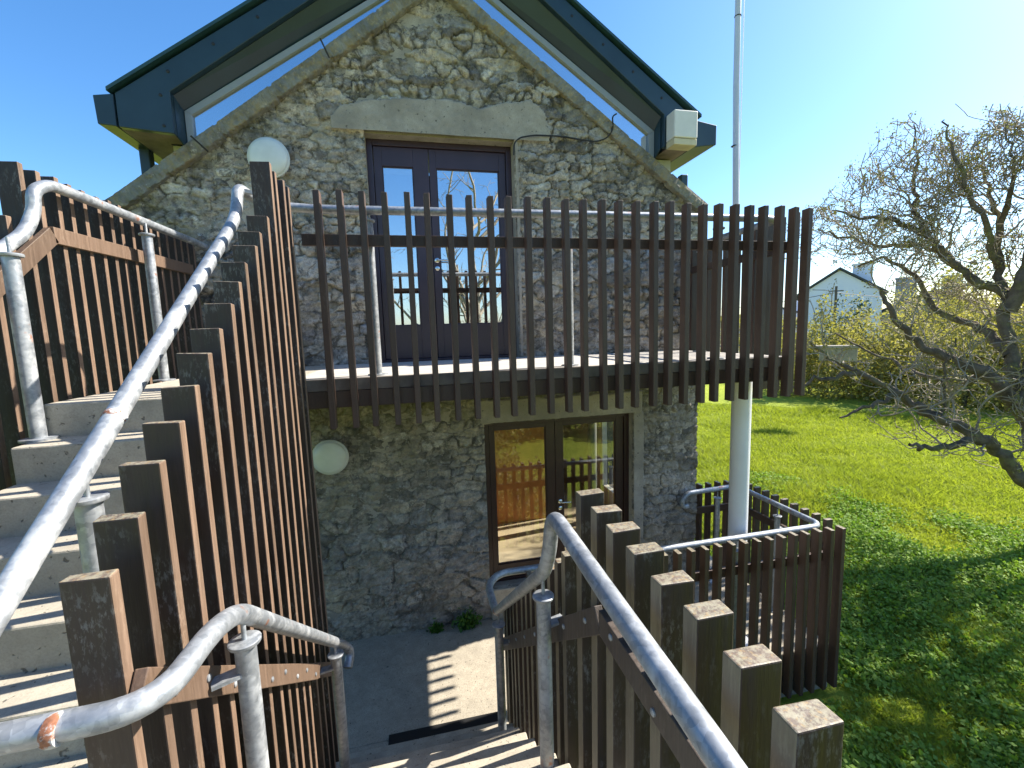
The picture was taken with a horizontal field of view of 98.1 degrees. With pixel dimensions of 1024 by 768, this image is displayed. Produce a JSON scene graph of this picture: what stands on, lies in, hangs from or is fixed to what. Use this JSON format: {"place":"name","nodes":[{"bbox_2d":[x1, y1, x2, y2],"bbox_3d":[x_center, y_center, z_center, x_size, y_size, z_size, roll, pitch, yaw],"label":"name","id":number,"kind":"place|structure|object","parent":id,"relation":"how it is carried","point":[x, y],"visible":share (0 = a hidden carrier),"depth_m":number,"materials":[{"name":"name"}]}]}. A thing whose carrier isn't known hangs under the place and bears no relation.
{"place":"outdoors","nodes":[
{"label":"outdoors","id":0,"kind":"place"},
{"bbox_2d":[0,0,1023,311],"label":"sky","id":1,"kind":"structure","parent":0,"point":[819,79],"materials":[{"name":"blue"}]},
{"bbox_2d":[330,556,828,753],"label":"paving","id":2,"kind":"structure","parent":0,"point":[405,681],"depth_m":4.39,"materials":[{"name":"grey concrete"}]},
{"bbox_2d":[59,161,338,767],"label":"picket fence","id":3,"kind":"object","parent":2,"relation":"on","point":[218,489],"visible":0.84,"depth_m":1.65,"materials":[{"name":"wood"}]},
{"bbox_2d":[93,0,715,641],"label":"stone building","id":4,"kind":"structure","parent":2,"relation":"on","point":[425,522],"depth_m":4.81,"materials":[{"name":"stone"}]},
{"bbox_2d":[190,135,208,151],"bbox_3d":[-2.822,-2.169,4.013,0.016,0.111,0.137,4,9,39],"label":"iron spike","id":5,"kind":"object","parent":4,"relation":"attached to","point":[193,138],"visible":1,"depth_m":4.01,"materials":[{"name":"metal"}]},
{"bbox_2d":[247,137,289,178],"bbox_3d":[-2.308,-2.144,4.224,0.370,0.370,0.160,-3,7,-12],"label":"wall lamp","id":6,"kind":"object","parent":4,"relation":"attached to","point":[274,152],"visible":0.7,"depth_m":4.16,"materials":[{"name":"white glass"}]},
{"bbox_2d":[184,0,388,141],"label":"window","id":7,"kind":"structure","parent":4,"relation":"in","point":[206,113],"depth_m":4.16,"materials":[{"name":"blue glass"}]},
{"bbox_2d":[319,38,329,57],"bbox_3d":[-1.747,-3.134,4.147,0.016,0.129,0.111,1,7,24],"label":"iron spike","id":8,"kind":"object","parent":4,"relation":"attached to","point":[324,48],"visible":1,"depth_m":4.14,"materials":[{"name":"metal"}]},
{"bbox_2d":[312,440,348,474],"bbox_3d":[-1.896,0.761,4.638,0.370,0.370,0.160,-3,7,-12],"label":"wall lamp","id":9,"kind":"object","parent":4,"relation":"attached to","point":[330,457],"visible":0.93,"depth_m":4.58,"materials":[{"name":"white glass"}]},
{"bbox_2d":[365,138,516,362],"bbox_3d":[-0.731,-1.419,4.890,1.530,2.320,0.129,-3,7,-12],"label":"door","id":10,"kind":"structure","parent":4,"relation":"in","point":[481,172],"depth_m":4.87,"materials":[{"name":"paint"}]},
{"bbox_2d":[306,350,781,408],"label":"balcony","id":11,"kind":"structure","parent":4,"relation":"attached to","point":[316,383],"depth_m":3.41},
{"bbox_2d":[301,189,812,429],"bbox_3d":[0.417,-0.666,4.151,4.013,1.577,1.704,-3,7,-12],"label":"picket fence","id":12,"kind":"object","parent":11,"relation":"on","point":[708,273],"visible":0.91,"depth_m":3.40,"materials":[{"name":"brown wood"}]},
{"bbox_2d":[484,413,628,581],"bbox_3d":[0.579,1.362,5.441,1.825,1.970,0.129,-3,7,-12],"label":"door","id":13,"kind":"structure","parent":4,"relation":"in","point":[553,428],"depth_m":5.39,"materials":[{"name":"brown wood"}]},
{"bbox_2d":[473,0,653,156],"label":"window","id":14,"kind":"structure","parent":4,"relation":"in","point":[637,130],"depth_m":4.78,"materials":[{"name":"blue glass"}]},
{"bbox_2d":[513,113,616,154],"bbox_3d":[0.577,-2.695,4.794,1.168,0.478,0.053,-3,7,-11],"label":"cable","id":15,"kind":"object","parent":4,"relation":"attached to","point":[564,136],"visible":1,"depth_m":4.81,"materials":[{"name":"black rubber"}]},
{"bbox_2d":[666,109,697,150],"bbox_3d":[1.846,-2.756,4.832,0.280,0.350,0.165,-3,7,-12],"label":"alarm box","id":16,"kind":"object","parent":4,"relation":"attached to","point":[681,130],"visible":1,"depth_m":4.76,"materials":[{"name":"plastic"}]},
{"bbox_2d":[426,618,444,633],"bbox_3d":[-0.874,2.759,5.068,0.221,0.243,0.156,-3,7,-12],"label":"weed plant","id":17,"kind":"object","parent":2,"relation":"on","point":[436,627],"visible":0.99,"depth_m":5.06,"materials":[{"name":"green plant"}]},
{"bbox_2d":[388,711,497,744],"bbox_3d":[-0.565,2.955,3.814,0.955,0.012,0.110,-3,7,-12],"label":"drain strip","id":18,"kind":"object","parent":2,"relation":"on","point":[418,733],"visible":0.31,"depth_m":3.81,"materials":[{"name":"black metal"}]},
{"bbox_2d":[336,719,570,767],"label":"staircase","id":19,"kind":"structure","parent":2,"relation":"on","point":[488,745],"depth_m":2.91,"materials":[{"name":"concrete"}]},
{"bbox_2d":[0,604,353,767],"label":"handrail","id":20,"kind":"object","parent":19,"relation":"attached to","point":[50,730],"visible":1,"depth_m":1.26,"materials":[{"name":"metal"}]},
{"bbox_2d":[451,606,482,632],"bbox_3d":[-0.511,2.696,5.113,0.352,0.333,0.227,-1,7,6],"label":"weed plant","id":21,"kind":"object","parent":2,"relation":"on","point":[466,621],"visible":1,"depth_m":5.10,"materials":[{"name":"green plant"}]},
{"bbox_2d":[486,485,819,767],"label":"handrail","id":22,"kind":"object","parent":2,"relation":"on","point":[710,742],"visible":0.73,"depth_m":1.77,"materials":[{"name":"metal"}]},
{"bbox_2d":[503,488,843,767],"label":"picket fence","id":23,"kind":"object","parent":2,"relation":"on","point":[611,709],"visible":0.69,"depth_m":1.33,"materials":[{"name":"wood"}]},
{"bbox_2d":[526,480,845,698],"bbox_3d":[1.575,2.306,4.958,3.490,1.747,1.593,-3,7,-12],"label":"picket fence","id":24,"kind":"object","parent":2,"relation":"on","point":[813,557],"visible":0.52,"depth_m":4.46,"materials":[{"name":"brown wood"}]},
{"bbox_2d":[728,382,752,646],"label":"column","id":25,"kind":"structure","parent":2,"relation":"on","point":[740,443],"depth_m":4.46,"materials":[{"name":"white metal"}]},
{"bbox_2d":[695,355,1023,767],"bbox_3d":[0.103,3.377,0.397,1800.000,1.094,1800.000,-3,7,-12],"label":"lawn","id":26,"kind":"structure","parent":0,"point":[838,692],"depth_m":10.07,"materials":[{"name":"green plant"}]},
{"bbox_2d":[731,0,744,204],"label":"flagpole","id":27,"kind":"object","parent":26,"relation":"on","point":[736,97],"visible":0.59,"depth_m":7.52,"materials":[{"name":"white metal"}]},
{"bbox_2d":[720,301,797,352],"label":"house","id":28,"kind":"structure","parent":26,"relation":"on","point":[783,318],"depth_m":50.49,"materials":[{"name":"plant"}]},
{"bbox_2d":[720,315,846,379],"bbox_3d":[18.458,-2.147,32.203,9.962,5.711,8.589,-1,7,6],"label":"shrub","id":29,"kind":"object","parent":26,"relation":"on","point":[795,333],"visible":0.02,"depth_m":30.83,"materials":[{"name":"green plant"}]},
{"bbox_2d":[765,293,884,401],"bbox_3d":[16.210,-1.304,24.114,4.962,7.034,6.108,-3,7,-12],"label":"shrub","id":30,"kind":"object","parent":26,"relation":"on","point":[813,362],"visible":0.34,"depth_m":22.94,"materials":[{"name":"green plant"}]},
{"bbox_2d":[830,286,843,372],"bbox_3d":[21.034,-3.269,29.044,0.807,6.129,0.197,-1,7,8],"label":"telegraph pole","id":31,"kind":"object","parent":26,"relation":"on","point":[836,290],"visible":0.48,"depth_m":28.74,"materials":[{"name":"brown wood"}]},
{"bbox_2d":[837,292,990,299],"bbox_3d":[34.249,-6.755,32.291,27.584,1.203,0.036,-4,7,-15],"label":"overhead wire","id":32,"kind":"object","parent":31,"relation":"attached to","point":[873,296],"visible":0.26,"depth_m":29.35,"materials":[{"name":"black rubber"}]},
{"bbox_2d":[816,345,858,360],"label":"garden wall","id":33,"kind":"structure","parent":26,"relation":"on","point":[853,353],"depth_m":15.91,"materials":[{"name":"grey concrete"}]},
{"bbox_2d":[797,263,888,345],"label":"white house","id":34,"kind":"structure","parent":26,"relation":"on","point":[848,281],"depth_m":36.30,"materials":[{"name":"paint"}]},
{"bbox_2d":[809,291,878,365],"bbox_3d":[21.929,-2.368,29.564,4.022,7.575,4.118,0,7,14],"label":"shrub","id":35,"kind":"object","parent":26,"relation":"on","point":[854,314],"visible":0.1,"depth_m":29.28,"materials":[{"name":"green plant"}]},
{"bbox_2d":[794,290,908,390],"bbox_3d":[20.617,-2.088,26.773,6.338,7.086,6.425,-3,7,-12],"label":"shrub","id":36,"kind":"object","parent":26,"relation":"on","point":[845,333],"visible":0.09,"depth_m":26.41,"materials":[{"name":"green plant"}]},
{"bbox_2d":[697,469,1023,767],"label":"ground cover","id":37,"kind":"object","parent":26,"relation":"on","point":[854,639],"visible":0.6,"depth_m":5.58,"materials":[{"name":"green plant"}]},
{"bbox_2d":[720,309,1023,346],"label":"trees","id":38,"kind":"object","parent":26,"relation":"on","point":[885,311],"visible":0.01,"depth_m":40.84,"materials":[{"name":"green plant"}]},
{"bbox_2d":[739,103,1023,488],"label":"hawthorn tree","id":39,"kind":"object","parent":26,"relation":"on","point":[1009,393],"visible":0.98,"depth_m":7.39,"materials":[{"name":"brown plant"}]},
{"bbox_2d":[814,294,977,405],"bbox_3d":[18.675,-1.106,21.973,6.281,6.595,5.434,-3,7,-12],"label":"shrub","id":40,"kind":"object","parent":26,"relation":"on","point":[877,374],"visible":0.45,"depth_m":21.50,"materials":[{"name":"green plant"}]},
{"bbox_2d":[848,272,995,402],"bbox_3d":[21.346,-1.831,23.250,7.461,7.970,7.410,-3,7,-12],"label":"shrub","id":41,"kind":"object","parent":26,"relation":"on","point":[937,320],"visible":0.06,"depth_m":22.92,"materials":[{"name":"green plant"}]},
{"bbox_2d":[881,274,995,355],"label":"grey house","id":42,"kind":"structure","parent":26,"relation":"on","point":[899,289],"depth_m":38.83,"materials":[{"name":"stone"}]},
{"bbox_2d":[861,249,1022,353],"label":"shrub","id":43,"kind":"object","parent":26,"relation":"on","point":[936,300],"visible":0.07,"depth_m":29.18,"materials":[{"name":"green plant"}]},
{"bbox_2d":[872,251,1023,416],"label":"shrub","id":44,"kind":"object","parent":26,"relation":"on","point":[973,385],"visible":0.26,"depth_m":18.82,"materials":[{"name":"green plant"}]},
{"bbox_2d":[901,229,1023,408],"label":"shrub","id":45,"kind":"object","parent":26,"relation":"on","point":[1017,327],"visible":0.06,"depth_m":21.16,"materials":[{"name":"green plant"}]},
{"bbox_2d":[955,268,1023,409],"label":"shrub","id":46,"kind":"object","parent":26,"relation":"on","point":[990,325],"visible":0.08,"depth_m":18.74,"materials":[{"name":"green plant"}]},
{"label":"landing","id":47,"kind":"structure","parent":0,"visible":0},
{"bbox_2d":[0,161,203,490],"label":"picket fence","id":48,"kind":"object","parent":47,"relation":"on","point":[84,276],"visible":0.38,"depth_m":2.70,"materials":[{"name":"brown wood"}]},
{"bbox_2d":[0,366,325,767],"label":"staircase","id":49,"kind":"structure","parent":47,"relation":"on","point":[36,674],"depth_m":1.73,"materials":[{"name":"concrete"}]},
{"bbox_2d":[0,180,207,443],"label":"handrail","id":50,"kind":"object","parent":49,"relation":"on","point":[22,233],"visible":1,"depth_m":2.16,"materials":[{"name":"metal"}]},
{"bbox_2d":[0,184,773,635],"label":"handrail","id":51,"kind":"object","parent":49,"relation":"on","point":[66,498],"visible":0.67,"depth_m":1.41,"materials":[{"name":"metal"}]}
]}

